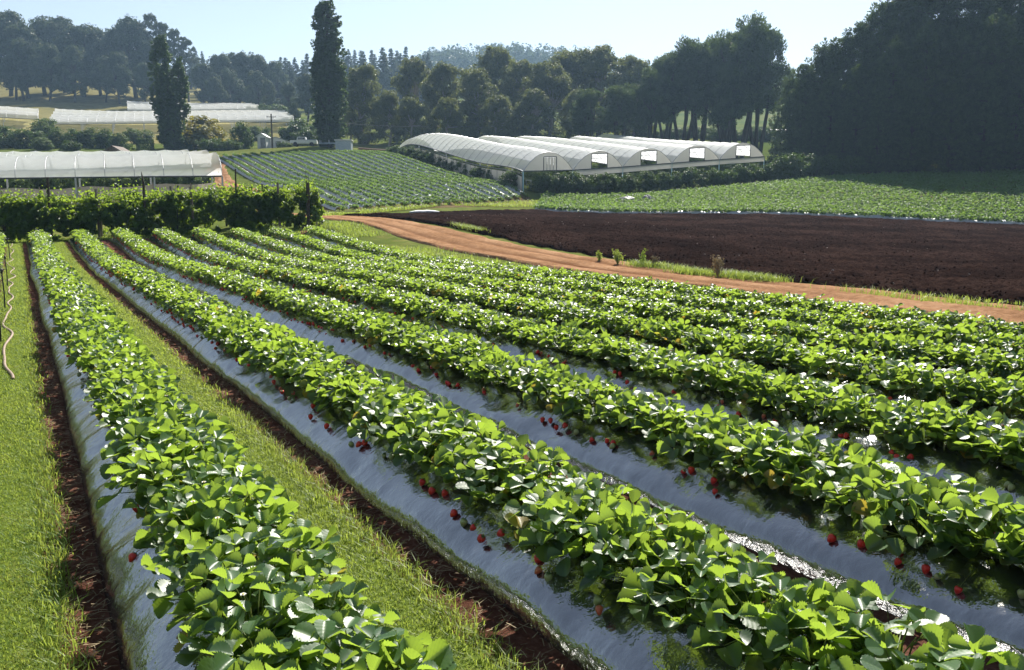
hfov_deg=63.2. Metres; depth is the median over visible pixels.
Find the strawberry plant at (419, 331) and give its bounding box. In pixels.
[411,330,441,340]
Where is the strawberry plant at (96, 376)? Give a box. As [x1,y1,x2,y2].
[85,366,127,401]
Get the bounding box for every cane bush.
[0,179,12,188]
[8,179,33,188]
[20,179,45,188]
[37,179,59,189]
[50,179,74,189]
[77,178,98,186]
[93,178,113,186]
[107,178,128,186]
[122,178,146,186]
[144,178,158,184]
[155,178,167,183]
[164,177,181,183]
[180,177,204,184]
[198,177,214,183]
[468,165,487,178]
[489,165,508,169]
[498,170,529,186]
[524,171,550,179]
[527,173,558,192]
[530,171,557,182]
[545,172,570,193]
[564,170,588,193]
[570,174,597,193]
[591,172,620,192]
[596,163,606,168]
[607,173,629,191]
[615,171,642,179]
[617,173,638,191]
[636,170,659,190]
[641,160,655,165]
[645,169,664,175]
[656,172,675,189]
[666,167,688,176]
[668,171,685,188]
[681,166,706,187]
[690,165,709,175]
[697,167,726,186]
[710,164,732,171]
[711,169,737,185]
[729,162,751,168]
[731,164,753,183]
[744,163,766,182]
[760,164,780,181]
[765,155,802,178]
[782,152,816,178]
[798,153,827,177]
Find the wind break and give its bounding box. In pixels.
[0,182,215,198]
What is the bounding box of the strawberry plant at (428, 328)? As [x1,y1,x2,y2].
[420,324,461,344]
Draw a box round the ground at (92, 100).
[0,71,1008,299]
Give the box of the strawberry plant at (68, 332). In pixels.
[59,318,91,348]
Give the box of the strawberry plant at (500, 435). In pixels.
[453,428,522,463]
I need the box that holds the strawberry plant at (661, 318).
[634,315,671,335]
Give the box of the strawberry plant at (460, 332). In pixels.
[427,329,476,354]
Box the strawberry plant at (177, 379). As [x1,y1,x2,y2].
[117,368,179,391]
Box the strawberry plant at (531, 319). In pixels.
[507,317,542,332]
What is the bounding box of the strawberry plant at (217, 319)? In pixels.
[200,311,234,337]
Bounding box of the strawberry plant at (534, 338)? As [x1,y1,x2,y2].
[526,324,566,353]
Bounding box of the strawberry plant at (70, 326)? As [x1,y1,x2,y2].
[65,319,102,331]
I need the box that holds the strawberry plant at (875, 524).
[852,476,993,564]
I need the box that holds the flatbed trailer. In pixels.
[319,140,334,147]
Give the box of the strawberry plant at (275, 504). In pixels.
[173,491,304,556]
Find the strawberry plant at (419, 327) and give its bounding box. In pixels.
[395,323,437,340]
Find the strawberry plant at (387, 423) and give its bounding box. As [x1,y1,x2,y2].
[367,402,434,459]
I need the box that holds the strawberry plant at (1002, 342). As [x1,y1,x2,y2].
[988,336,1023,357]
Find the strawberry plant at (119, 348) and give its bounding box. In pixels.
[99,346,134,359]
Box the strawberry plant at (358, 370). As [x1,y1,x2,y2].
[324,361,365,389]
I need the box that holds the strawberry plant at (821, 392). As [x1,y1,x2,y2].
[795,385,862,426]
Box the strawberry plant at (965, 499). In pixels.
[933,481,1017,558]
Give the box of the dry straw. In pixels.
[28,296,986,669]
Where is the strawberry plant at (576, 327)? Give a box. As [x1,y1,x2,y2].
[556,320,591,344]
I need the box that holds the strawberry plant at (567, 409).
[560,377,623,434]
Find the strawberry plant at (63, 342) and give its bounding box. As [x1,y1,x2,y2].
[61,322,118,356]
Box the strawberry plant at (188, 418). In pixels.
[150,407,213,435]
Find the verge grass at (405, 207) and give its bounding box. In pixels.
[314,199,1023,323]
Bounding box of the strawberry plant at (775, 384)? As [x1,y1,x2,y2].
[746,373,828,424]
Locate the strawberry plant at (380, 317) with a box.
[366,314,396,330]
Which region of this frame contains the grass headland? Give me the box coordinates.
[20,230,299,242]
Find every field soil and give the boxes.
[0,230,999,669]
[559,172,1023,218]
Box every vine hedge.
[0,177,299,240]
[0,179,325,243]
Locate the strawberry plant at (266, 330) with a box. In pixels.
[251,327,295,346]
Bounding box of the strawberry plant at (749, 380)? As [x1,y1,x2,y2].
[734,367,801,415]
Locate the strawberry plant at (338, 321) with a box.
[332,310,367,336]
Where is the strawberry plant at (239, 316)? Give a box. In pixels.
[234,313,268,323]
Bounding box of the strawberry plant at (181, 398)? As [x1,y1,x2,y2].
[135,386,197,415]
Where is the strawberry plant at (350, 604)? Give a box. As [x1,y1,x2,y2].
[262,572,392,667]
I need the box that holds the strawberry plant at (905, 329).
[894,318,932,340]
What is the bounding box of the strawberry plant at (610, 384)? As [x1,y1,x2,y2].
[582,377,627,406]
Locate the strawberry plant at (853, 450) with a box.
[777,437,886,492]
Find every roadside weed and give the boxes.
[596,250,602,259]
[612,249,624,263]
[639,248,645,261]
[651,255,659,263]
[710,255,723,276]
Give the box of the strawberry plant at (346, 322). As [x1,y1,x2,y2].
[336,314,366,341]
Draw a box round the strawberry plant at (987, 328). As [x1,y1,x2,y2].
[960,326,993,344]
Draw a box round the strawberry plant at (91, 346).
[75,342,113,373]
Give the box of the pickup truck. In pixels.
[290,137,317,146]
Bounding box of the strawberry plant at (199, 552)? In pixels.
[146,527,303,631]
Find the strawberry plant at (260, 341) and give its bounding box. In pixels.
[247,338,285,366]
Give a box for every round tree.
[0,9,35,96]
[0,19,53,97]
[0,37,39,100]
[24,42,62,100]
[27,15,65,94]
[40,15,72,92]
[50,23,106,96]
[52,44,91,102]
[82,22,113,95]
[87,55,114,102]
[97,51,133,103]
[102,27,134,66]
[109,14,152,97]
[127,36,172,100]
[131,62,155,101]
[188,63,221,102]
[200,51,240,101]
[204,77,230,102]
[219,68,246,102]
[225,51,249,102]
[237,52,274,101]
[243,70,273,107]
[261,80,280,109]
[263,60,290,102]
[279,83,297,108]
[287,102,301,124]
[290,73,316,121]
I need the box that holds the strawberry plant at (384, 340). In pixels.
[381,322,417,358]
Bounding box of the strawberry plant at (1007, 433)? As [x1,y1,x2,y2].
[977,423,1023,490]
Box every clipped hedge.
[135,138,154,149]
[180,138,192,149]
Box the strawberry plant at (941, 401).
[889,396,984,451]
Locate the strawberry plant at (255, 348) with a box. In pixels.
[237,340,287,372]
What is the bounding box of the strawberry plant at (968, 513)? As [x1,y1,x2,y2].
[921,486,1023,593]
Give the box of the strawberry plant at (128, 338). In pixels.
[102,334,148,349]
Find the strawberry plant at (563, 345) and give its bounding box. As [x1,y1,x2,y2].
[559,328,595,364]
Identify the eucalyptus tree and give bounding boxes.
[339,62,389,144]
[341,109,368,140]
[368,89,408,146]
[387,56,432,142]
[389,96,426,147]
[419,61,468,134]
[430,97,468,135]
[447,67,498,138]
[459,45,515,136]
[477,94,520,137]
[496,59,540,137]
[515,88,556,137]
[517,60,576,137]
[542,47,604,137]
[555,88,599,137]
[561,44,627,138]
[567,88,611,136]
[604,82,648,135]
[613,54,653,136]
[632,68,676,138]
[638,123,665,137]
[653,35,711,140]
[677,40,738,141]
[692,58,752,142]
[705,10,790,157]
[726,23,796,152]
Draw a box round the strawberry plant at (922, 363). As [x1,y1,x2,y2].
[891,359,945,386]
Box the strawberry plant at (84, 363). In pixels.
[76,344,130,376]
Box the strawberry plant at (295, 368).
[285,353,341,400]
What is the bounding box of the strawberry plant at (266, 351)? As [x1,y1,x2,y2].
[253,341,306,372]
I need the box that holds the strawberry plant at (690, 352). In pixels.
[653,349,695,376]
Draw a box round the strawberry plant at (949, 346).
[929,342,969,366]
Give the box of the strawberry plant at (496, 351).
[479,349,514,371]
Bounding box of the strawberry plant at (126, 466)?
[114,435,186,489]
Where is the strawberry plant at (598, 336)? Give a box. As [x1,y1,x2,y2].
[582,325,625,348]
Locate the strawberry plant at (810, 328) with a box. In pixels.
[795,323,827,337]
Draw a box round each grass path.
[0,244,55,669]
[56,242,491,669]
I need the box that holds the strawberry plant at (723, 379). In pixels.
[712,361,772,405]
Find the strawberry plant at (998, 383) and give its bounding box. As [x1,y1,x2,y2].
[979,374,1023,413]
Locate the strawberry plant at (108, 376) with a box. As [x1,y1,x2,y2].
[89,370,122,397]
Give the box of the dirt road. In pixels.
[214,162,1023,324]
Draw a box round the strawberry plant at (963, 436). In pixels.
[950,419,1023,465]
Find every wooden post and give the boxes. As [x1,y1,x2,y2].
[46,177,52,235]
[94,189,100,237]
[97,190,102,236]
[141,172,147,228]
[189,187,194,226]
[235,169,236,218]
[276,183,280,227]
[306,177,310,227]
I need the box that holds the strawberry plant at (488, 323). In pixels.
[477,312,511,334]
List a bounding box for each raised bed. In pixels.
[0,242,5,284]
[26,241,367,669]
[67,238,818,669]
[109,236,1023,657]
[149,234,1023,515]
[188,235,1023,441]
[227,233,1023,399]
[267,233,1018,375]
[302,232,1010,351]
[535,208,1023,223]
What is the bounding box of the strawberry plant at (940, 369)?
[914,367,965,396]
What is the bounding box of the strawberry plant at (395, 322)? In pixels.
[382,320,425,337]
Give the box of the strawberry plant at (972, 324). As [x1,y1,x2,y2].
[933,322,979,346]
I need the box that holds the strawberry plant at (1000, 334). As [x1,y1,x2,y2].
[980,331,1020,352]
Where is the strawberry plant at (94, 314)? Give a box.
[85,312,114,322]
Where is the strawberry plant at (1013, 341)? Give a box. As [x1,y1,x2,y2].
[1007,333,1023,351]
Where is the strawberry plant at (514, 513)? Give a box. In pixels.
[502,479,593,574]
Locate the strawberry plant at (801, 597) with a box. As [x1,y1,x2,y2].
[728,575,902,660]
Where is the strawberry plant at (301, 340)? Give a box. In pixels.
[277,334,323,354]
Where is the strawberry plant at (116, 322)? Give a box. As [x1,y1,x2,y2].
[88,318,133,332]
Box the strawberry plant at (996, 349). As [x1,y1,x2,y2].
[948,344,1007,368]
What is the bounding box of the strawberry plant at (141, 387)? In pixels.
[122,378,192,406]
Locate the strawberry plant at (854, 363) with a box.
[838,357,887,383]
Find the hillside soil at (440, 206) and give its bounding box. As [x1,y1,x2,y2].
[221,154,532,211]
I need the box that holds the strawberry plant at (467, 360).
[452,351,497,387]
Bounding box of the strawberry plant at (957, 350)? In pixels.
[921,339,982,367]
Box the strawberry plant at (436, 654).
[307,629,456,669]
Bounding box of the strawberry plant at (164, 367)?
[107,359,177,378]
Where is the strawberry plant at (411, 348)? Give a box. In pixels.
[400,333,441,366]
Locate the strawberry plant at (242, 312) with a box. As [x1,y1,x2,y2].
[235,311,253,320]
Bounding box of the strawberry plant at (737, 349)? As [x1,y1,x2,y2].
[729,333,782,362]
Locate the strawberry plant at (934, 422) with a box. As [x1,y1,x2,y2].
[894,400,993,458]
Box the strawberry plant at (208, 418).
[145,407,235,452]
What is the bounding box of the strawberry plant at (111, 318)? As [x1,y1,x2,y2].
[84,314,132,332]
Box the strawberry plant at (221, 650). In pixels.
[185,593,331,669]
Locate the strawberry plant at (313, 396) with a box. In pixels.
[306,370,358,419]
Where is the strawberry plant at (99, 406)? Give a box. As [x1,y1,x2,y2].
[89,383,140,420]
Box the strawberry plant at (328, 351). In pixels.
[300,345,355,368]
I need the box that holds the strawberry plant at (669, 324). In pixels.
[649,320,676,337]
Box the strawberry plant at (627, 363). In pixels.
[606,342,647,375]
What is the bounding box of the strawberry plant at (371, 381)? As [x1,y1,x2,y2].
[347,377,403,410]
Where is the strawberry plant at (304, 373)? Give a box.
[294,360,356,398]
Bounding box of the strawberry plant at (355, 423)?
[347,395,412,446]
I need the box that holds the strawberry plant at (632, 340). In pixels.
[599,337,639,357]
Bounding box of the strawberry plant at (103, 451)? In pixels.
[100,416,177,479]
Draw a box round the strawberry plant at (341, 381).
[315,376,368,411]
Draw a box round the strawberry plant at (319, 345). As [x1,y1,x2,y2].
[280,341,335,359]
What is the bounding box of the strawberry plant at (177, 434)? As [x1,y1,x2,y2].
[131,422,240,467]
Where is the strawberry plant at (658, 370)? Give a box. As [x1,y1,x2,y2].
[640,353,688,379]
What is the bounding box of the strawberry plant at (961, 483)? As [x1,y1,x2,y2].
[873,463,980,527]
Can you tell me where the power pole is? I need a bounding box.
[270,114,272,147]
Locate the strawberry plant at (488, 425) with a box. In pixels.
[430,416,515,456]
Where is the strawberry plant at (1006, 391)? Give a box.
[987,380,1023,425]
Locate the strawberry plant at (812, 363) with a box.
[798,343,864,380]
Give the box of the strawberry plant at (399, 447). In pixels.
[387,411,463,466]
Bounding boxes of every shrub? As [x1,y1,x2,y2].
[0,125,24,147]
[0,128,47,148]
[25,117,60,134]
[28,137,54,150]
[40,129,67,147]
[54,128,96,147]
[58,140,82,150]
[74,127,98,147]
[91,128,125,148]
[105,133,135,149]
[122,127,154,143]
[156,115,229,149]
[193,137,221,150]
[212,139,243,150]
[228,121,255,148]
[247,126,270,140]
[257,103,289,111]
[276,141,287,147]
[277,117,316,144]
[289,126,318,145]
[652,131,659,138]
[671,128,687,139]
[705,127,727,140]
[748,126,770,141]
[759,141,783,165]
[764,126,780,141]
[769,150,793,168]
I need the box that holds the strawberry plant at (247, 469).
[180,464,285,504]
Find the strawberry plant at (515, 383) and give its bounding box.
[508,367,561,407]
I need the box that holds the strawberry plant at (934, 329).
[911,321,945,339]
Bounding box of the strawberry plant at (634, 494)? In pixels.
[552,477,655,552]
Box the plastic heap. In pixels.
[621,196,635,200]
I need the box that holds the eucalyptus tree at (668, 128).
[637,50,682,139]
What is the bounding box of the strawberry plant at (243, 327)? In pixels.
[229,324,267,342]
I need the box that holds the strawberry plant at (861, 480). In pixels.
[822,461,938,547]
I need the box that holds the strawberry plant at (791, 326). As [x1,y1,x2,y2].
[772,322,810,342]
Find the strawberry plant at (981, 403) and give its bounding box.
[941,369,998,405]
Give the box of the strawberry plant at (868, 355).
[829,346,883,376]
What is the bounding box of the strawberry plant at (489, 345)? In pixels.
[446,333,502,365]
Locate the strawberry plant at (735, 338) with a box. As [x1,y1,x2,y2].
[715,334,759,366]
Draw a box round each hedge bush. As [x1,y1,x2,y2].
[389,145,401,152]
[395,147,406,156]
[404,145,415,157]
[410,148,423,160]
[417,151,429,161]
[425,151,438,164]
[434,154,444,166]
[440,158,457,168]
[445,159,458,171]
[453,160,468,170]
[459,161,485,174]
[485,169,496,178]
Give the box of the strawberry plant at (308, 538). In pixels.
[206,509,345,588]
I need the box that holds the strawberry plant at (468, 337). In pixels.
[441,334,477,353]
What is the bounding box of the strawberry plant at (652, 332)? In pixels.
[641,320,685,341]
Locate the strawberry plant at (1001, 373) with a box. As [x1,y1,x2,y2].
[988,354,1023,378]
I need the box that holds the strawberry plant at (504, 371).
[488,356,539,387]
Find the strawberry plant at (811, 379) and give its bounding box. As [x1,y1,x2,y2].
[778,370,835,408]
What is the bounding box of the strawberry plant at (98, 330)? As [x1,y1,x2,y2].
[69,327,113,348]
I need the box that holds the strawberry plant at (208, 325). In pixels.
[205,314,234,339]
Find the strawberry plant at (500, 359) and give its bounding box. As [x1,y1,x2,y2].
[475,351,528,380]
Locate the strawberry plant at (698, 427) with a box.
[656,414,747,483]
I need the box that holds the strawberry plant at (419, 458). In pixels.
[406,418,486,485]
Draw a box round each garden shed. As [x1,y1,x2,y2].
[104,146,128,151]
[256,133,270,148]
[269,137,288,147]
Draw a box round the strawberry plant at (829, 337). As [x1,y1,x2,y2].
[809,326,853,348]
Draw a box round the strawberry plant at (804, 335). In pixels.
[794,323,828,343]
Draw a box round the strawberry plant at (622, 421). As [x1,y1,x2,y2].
[609,399,671,448]
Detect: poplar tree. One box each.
[147,34,190,150]
[309,0,349,147]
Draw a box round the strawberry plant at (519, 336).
[512,325,540,344]
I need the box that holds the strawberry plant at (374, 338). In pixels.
[361,318,401,347]
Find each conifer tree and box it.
[768,72,807,159]
[776,57,822,156]
[783,36,844,152]
[816,28,865,155]
[823,19,882,167]
[848,0,909,159]
[852,0,936,124]
[891,0,963,159]
[912,0,1004,167]
[934,0,1021,167]
[988,0,1023,156]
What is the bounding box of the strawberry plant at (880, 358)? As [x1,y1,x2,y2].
[865,354,918,386]
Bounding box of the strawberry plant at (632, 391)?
[607,387,645,407]
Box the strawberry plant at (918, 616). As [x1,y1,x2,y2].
[809,580,994,669]
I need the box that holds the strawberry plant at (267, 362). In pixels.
[261,345,305,384]
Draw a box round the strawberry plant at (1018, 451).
[985,422,1023,457]
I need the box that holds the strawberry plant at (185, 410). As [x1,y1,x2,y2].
[144,398,199,421]
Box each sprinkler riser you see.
[0,269,5,306]
[4,256,7,285]
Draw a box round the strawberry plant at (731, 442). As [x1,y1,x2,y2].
[694,429,803,494]
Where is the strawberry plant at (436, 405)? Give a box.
[394,394,459,432]
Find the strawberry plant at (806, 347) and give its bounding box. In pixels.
[776,337,834,362]
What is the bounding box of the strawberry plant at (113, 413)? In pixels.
[95,389,182,427]
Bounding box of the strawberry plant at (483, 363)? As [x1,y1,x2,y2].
[466,353,518,393]
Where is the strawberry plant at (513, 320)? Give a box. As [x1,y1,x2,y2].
[500,316,525,330]
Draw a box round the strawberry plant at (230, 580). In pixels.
[173,563,334,666]
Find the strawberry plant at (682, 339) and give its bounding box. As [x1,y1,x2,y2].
[675,328,713,352]
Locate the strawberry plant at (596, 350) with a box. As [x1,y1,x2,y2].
[588,337,637,364]
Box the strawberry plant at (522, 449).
[476,434,569,486]
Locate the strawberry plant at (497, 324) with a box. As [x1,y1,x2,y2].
[486,321,523,344]
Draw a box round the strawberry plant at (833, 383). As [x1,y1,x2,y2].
[800,378,870,413]
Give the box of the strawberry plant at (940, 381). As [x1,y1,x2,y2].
[919,366,988,406]
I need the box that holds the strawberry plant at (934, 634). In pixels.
[892,622,1023,669]
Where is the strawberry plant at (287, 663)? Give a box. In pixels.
[245,632,392,669]
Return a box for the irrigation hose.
[2,243,15,379]
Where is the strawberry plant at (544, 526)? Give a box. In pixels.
[519,487,651,581]
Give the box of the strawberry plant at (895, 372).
[868,359,944,399]
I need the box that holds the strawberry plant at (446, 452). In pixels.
[428,430,524,496]
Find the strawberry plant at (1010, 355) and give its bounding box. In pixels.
[979,347,1023,376]
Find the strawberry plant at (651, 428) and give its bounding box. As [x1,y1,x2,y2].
[630,402,703,454]
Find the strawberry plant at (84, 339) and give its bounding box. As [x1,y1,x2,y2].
[64,329,123,357]
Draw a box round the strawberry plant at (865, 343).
[853,332,901,356]
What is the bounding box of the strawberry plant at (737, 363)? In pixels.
[687,350,743,389]
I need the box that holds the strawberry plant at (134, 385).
[118,370,185,399]
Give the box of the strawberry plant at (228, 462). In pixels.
[157,444,262,503]
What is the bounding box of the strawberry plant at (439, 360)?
[427,341,475,376]
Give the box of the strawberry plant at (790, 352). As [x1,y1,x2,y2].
[776,345,830,372]
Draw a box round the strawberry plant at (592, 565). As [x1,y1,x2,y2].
[579,515,693,615]
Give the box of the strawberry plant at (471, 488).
[450,449,548,530]
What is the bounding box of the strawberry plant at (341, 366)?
[314,359,352,378]
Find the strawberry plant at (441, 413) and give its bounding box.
[400,395,480,437]
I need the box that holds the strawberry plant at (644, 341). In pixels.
[608,339,651,362]
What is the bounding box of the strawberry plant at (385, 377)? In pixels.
[330,365,400,396]
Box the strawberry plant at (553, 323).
[535,320,570,344]
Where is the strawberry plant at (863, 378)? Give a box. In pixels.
[854,360,904,395]
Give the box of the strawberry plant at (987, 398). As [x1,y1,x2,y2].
[945,368,1012,411]
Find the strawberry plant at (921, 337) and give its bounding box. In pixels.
[899,334,946,365]
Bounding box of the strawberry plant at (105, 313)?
[83,309,118,320]
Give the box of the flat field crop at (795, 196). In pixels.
[532,168,1023,222]
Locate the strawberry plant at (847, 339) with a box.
[832,329,875,352]
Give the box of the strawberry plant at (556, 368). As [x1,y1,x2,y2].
[516,357,565,391]
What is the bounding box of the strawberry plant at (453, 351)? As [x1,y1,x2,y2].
[444,340,489,385]
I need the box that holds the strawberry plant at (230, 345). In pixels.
[225,328,271,361]
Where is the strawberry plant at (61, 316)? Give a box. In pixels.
[51,310,87,332]
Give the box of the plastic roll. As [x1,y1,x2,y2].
[409,210,438,212]
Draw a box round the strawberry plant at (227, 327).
[212,321,262,351]
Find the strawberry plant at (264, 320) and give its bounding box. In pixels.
[238,317,288,332]
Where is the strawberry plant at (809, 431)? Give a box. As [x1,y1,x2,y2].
[742,420,840,485]
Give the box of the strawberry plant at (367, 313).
[353,310,389,333]
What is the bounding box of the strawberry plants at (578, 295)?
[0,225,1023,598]
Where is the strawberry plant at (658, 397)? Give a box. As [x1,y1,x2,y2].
[608,389,684,422]
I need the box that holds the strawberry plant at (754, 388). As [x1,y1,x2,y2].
[746,367,786,396]
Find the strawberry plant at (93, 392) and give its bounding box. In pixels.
[83,371,151,405]
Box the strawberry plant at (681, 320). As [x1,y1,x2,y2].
[666,318,704,343]
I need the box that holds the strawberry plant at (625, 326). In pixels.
[617,317,646,336]
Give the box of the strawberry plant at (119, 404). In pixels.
[100,392,159,423]
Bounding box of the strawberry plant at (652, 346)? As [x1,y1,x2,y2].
[630,343,683,362]
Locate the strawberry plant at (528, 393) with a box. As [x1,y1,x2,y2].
[522,373,579,422]
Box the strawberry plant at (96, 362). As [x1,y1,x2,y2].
[80,353,125,388]
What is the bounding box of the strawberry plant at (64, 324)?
[58,315,93,337]
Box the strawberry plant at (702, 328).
[690,324,722,345]
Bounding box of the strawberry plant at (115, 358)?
[107,352,153,367]
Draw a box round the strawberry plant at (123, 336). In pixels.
[91,332,137,345]
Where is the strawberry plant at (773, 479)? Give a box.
[741,438,824,488]
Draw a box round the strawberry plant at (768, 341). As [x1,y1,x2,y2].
[742,332,788,359]
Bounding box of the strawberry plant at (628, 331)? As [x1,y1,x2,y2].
[624,314,651,334]
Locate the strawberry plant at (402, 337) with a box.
[394,332,429,349]
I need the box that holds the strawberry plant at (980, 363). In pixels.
[955,350,1010,374]
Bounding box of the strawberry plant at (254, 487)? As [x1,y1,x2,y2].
[172,478,291,537]
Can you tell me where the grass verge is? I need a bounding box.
[317,221,792,306]
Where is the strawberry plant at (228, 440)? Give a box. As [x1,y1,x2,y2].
[149,427,249,479]
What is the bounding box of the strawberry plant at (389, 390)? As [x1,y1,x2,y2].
[358,375,425,399]
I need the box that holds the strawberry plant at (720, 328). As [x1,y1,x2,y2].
[693,326,735,349]
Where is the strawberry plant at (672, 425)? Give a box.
[638,402,702,441]
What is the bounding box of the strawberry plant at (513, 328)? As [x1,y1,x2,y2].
[498,319,532,346]
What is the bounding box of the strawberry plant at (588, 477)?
[532,469,620,503]
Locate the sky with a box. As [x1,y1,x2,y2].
[0,0,1016,79]
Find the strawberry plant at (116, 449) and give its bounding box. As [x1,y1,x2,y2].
[99,417,198,478]
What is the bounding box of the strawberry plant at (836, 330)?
[806,325,841,343]
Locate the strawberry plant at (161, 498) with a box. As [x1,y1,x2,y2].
[128,477,229,561]
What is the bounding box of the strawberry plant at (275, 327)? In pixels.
[241,323,285,343]
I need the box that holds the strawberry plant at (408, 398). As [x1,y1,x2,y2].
[378,387,441,415]
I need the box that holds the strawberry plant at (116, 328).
[87,323,133,335]
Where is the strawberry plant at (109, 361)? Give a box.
[87,354,130,381]
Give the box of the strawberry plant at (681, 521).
[582,500,710,575]
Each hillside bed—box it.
[220,159,348,210]
[222,155,360,209]
[232,154,374,209]
[242,154,388,207]
[251,154,399,206]
[261,153,410,206]
[271,153,422,205]
[281,152,432,204]
[292,153,444,205]
[302,153,453,204]
[309,152,463,204]
[322,152,473,204]
[329,151,480,203]
[342,152,489,203]
[352,152,498,202]
[358,151,505,201]
[374,153,514,200]
[379,152,522,200]
[388,153,529,198]
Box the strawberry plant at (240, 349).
[234,333,268,355]
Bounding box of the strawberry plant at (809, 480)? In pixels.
[790,455,874,504]
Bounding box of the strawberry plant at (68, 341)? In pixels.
[65,331,97,356]
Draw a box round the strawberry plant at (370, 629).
[292,608,431,669]
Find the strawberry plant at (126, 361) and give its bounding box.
[99,350,166,375]
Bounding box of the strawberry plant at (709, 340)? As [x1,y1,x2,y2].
[696,328,744,357]
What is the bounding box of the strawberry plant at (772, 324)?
[754,318,794,340]
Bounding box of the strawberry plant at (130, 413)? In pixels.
[105,402,188,440]
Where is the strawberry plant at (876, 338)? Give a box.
[851,328,897,353]
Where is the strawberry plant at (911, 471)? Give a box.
[815,454,920,491]
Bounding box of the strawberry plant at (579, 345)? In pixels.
[574,338,609,357]
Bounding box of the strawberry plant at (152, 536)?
[133,483,243,568]
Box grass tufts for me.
[449,222,1023,310]
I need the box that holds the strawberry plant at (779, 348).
[761,337,800,365]
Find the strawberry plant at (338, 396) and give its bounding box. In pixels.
[324,382,386,428]
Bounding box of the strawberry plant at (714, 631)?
[671,560,829,669]
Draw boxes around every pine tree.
[0,24,24,99]
[133,13,172,67]
[154,22,176,65]
[168,28,193,98]
[179,37,201,101]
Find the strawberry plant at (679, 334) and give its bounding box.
[667,326,698,350]
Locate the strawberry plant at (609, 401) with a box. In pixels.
[583,393,651,443]
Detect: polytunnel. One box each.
[0,106,38,121]
[0,110,37,125]
[0,149,188,180]
[0,150,212,187]
[0,152,223,203]
[1,151,201,180]
[50,115,293,132]
[51,113,291,130]
[53,111,287,128]
[55,108,286,125]
[127,101,251,103]
[127,103,254,110]
[127,104,258,110]
[398,133,572,190]
[465,136,622,178]
[517,136,671,176]
[570,136,718,175]
[596,134,764,169]
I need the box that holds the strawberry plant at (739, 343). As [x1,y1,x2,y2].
[725,333,758,355]
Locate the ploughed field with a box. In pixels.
[344,209,1023,305]
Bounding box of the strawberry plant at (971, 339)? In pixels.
[962,331,1001,352]
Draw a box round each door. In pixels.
[260,138,265,147]
[544,157,555,169]
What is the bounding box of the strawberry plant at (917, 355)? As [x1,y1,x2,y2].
[901,338,950,366]
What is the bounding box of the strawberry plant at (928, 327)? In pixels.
[907,321,955,345]
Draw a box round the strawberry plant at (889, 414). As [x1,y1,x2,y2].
[866,399,956,453]
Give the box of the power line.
[281,116,463,126]
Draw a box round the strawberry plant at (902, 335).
[878,332,925,359]
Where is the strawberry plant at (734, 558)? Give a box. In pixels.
[666,546,785,618]
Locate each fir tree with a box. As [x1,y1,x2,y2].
[184,53,194,88]
[191,48,199,67]
[193,51,205,89]
[278,57,288,86]
[285,61,298,98]
[291,57,300,79]
[297,60,307,95]
[304,53,310,74]
[342,49,353,85]
[351,50,357,67]
[355,51,363,68]
[358,51,371,100]
[368,50,373,66]
[370,54,380,85]
[371,47,400,105]
[380,48,399,98]
[392,51,399,76]
[393,53,404,103]
[399,55,424,103]
[402,46,408,64]
[420,52,433,104]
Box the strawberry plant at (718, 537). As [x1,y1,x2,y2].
[637,523,758,607]
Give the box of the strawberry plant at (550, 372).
[529,364,588,392]
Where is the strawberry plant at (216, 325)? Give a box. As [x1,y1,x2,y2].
[207,318,255,349]
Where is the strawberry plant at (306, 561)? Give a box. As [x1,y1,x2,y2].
[244,548,347,620]
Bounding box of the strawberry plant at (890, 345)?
[878,336,924,364]
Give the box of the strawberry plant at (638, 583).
[616,538,761,630]
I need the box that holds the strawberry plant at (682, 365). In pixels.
[662,355,708,393]
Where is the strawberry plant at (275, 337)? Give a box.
[266,330,303,343]
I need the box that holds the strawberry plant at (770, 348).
[756,335,803,367]
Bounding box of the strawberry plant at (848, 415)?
[828,384,900,438]
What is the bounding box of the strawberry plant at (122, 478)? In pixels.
[96,442,212,511]
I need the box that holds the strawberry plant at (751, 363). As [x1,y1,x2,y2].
[716,361,757,393]
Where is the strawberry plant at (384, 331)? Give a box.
[380,325,407,344]
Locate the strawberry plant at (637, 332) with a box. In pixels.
[633,320,669,343]
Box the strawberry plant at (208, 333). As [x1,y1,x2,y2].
[204,317,239,343]
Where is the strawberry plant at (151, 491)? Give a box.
[122,457,226,522]
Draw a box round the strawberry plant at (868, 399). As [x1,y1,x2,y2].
[846,393,897,426]
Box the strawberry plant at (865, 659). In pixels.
[829,626,974,669]
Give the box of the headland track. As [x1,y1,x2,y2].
[322,202,529,215]
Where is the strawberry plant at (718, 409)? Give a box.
[678,404,750,455]
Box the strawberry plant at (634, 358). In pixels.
[625,349,672,384]
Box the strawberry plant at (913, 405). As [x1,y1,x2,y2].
[879,399,922,434]
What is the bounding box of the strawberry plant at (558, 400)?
[546,381,599,430]
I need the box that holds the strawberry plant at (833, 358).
[816,346,854,373]
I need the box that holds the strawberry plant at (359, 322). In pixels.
[352,315,385,342]
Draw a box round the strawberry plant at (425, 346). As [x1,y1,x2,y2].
[413,332,465,371]
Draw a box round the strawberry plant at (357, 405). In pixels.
[348,386,406,446]
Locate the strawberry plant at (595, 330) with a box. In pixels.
[564,327,598,350]
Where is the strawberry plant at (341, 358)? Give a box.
[313,355,355,370]
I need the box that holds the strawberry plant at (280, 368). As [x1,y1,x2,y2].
[269,346,325,394]
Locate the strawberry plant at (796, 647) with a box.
[741,599,893,669]
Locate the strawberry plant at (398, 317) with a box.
[381,314,406,329]
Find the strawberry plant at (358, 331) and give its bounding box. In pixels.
[352,317,385,343]
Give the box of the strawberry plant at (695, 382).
[683,357,742,398]
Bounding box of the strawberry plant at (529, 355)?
[497,352,549,378]

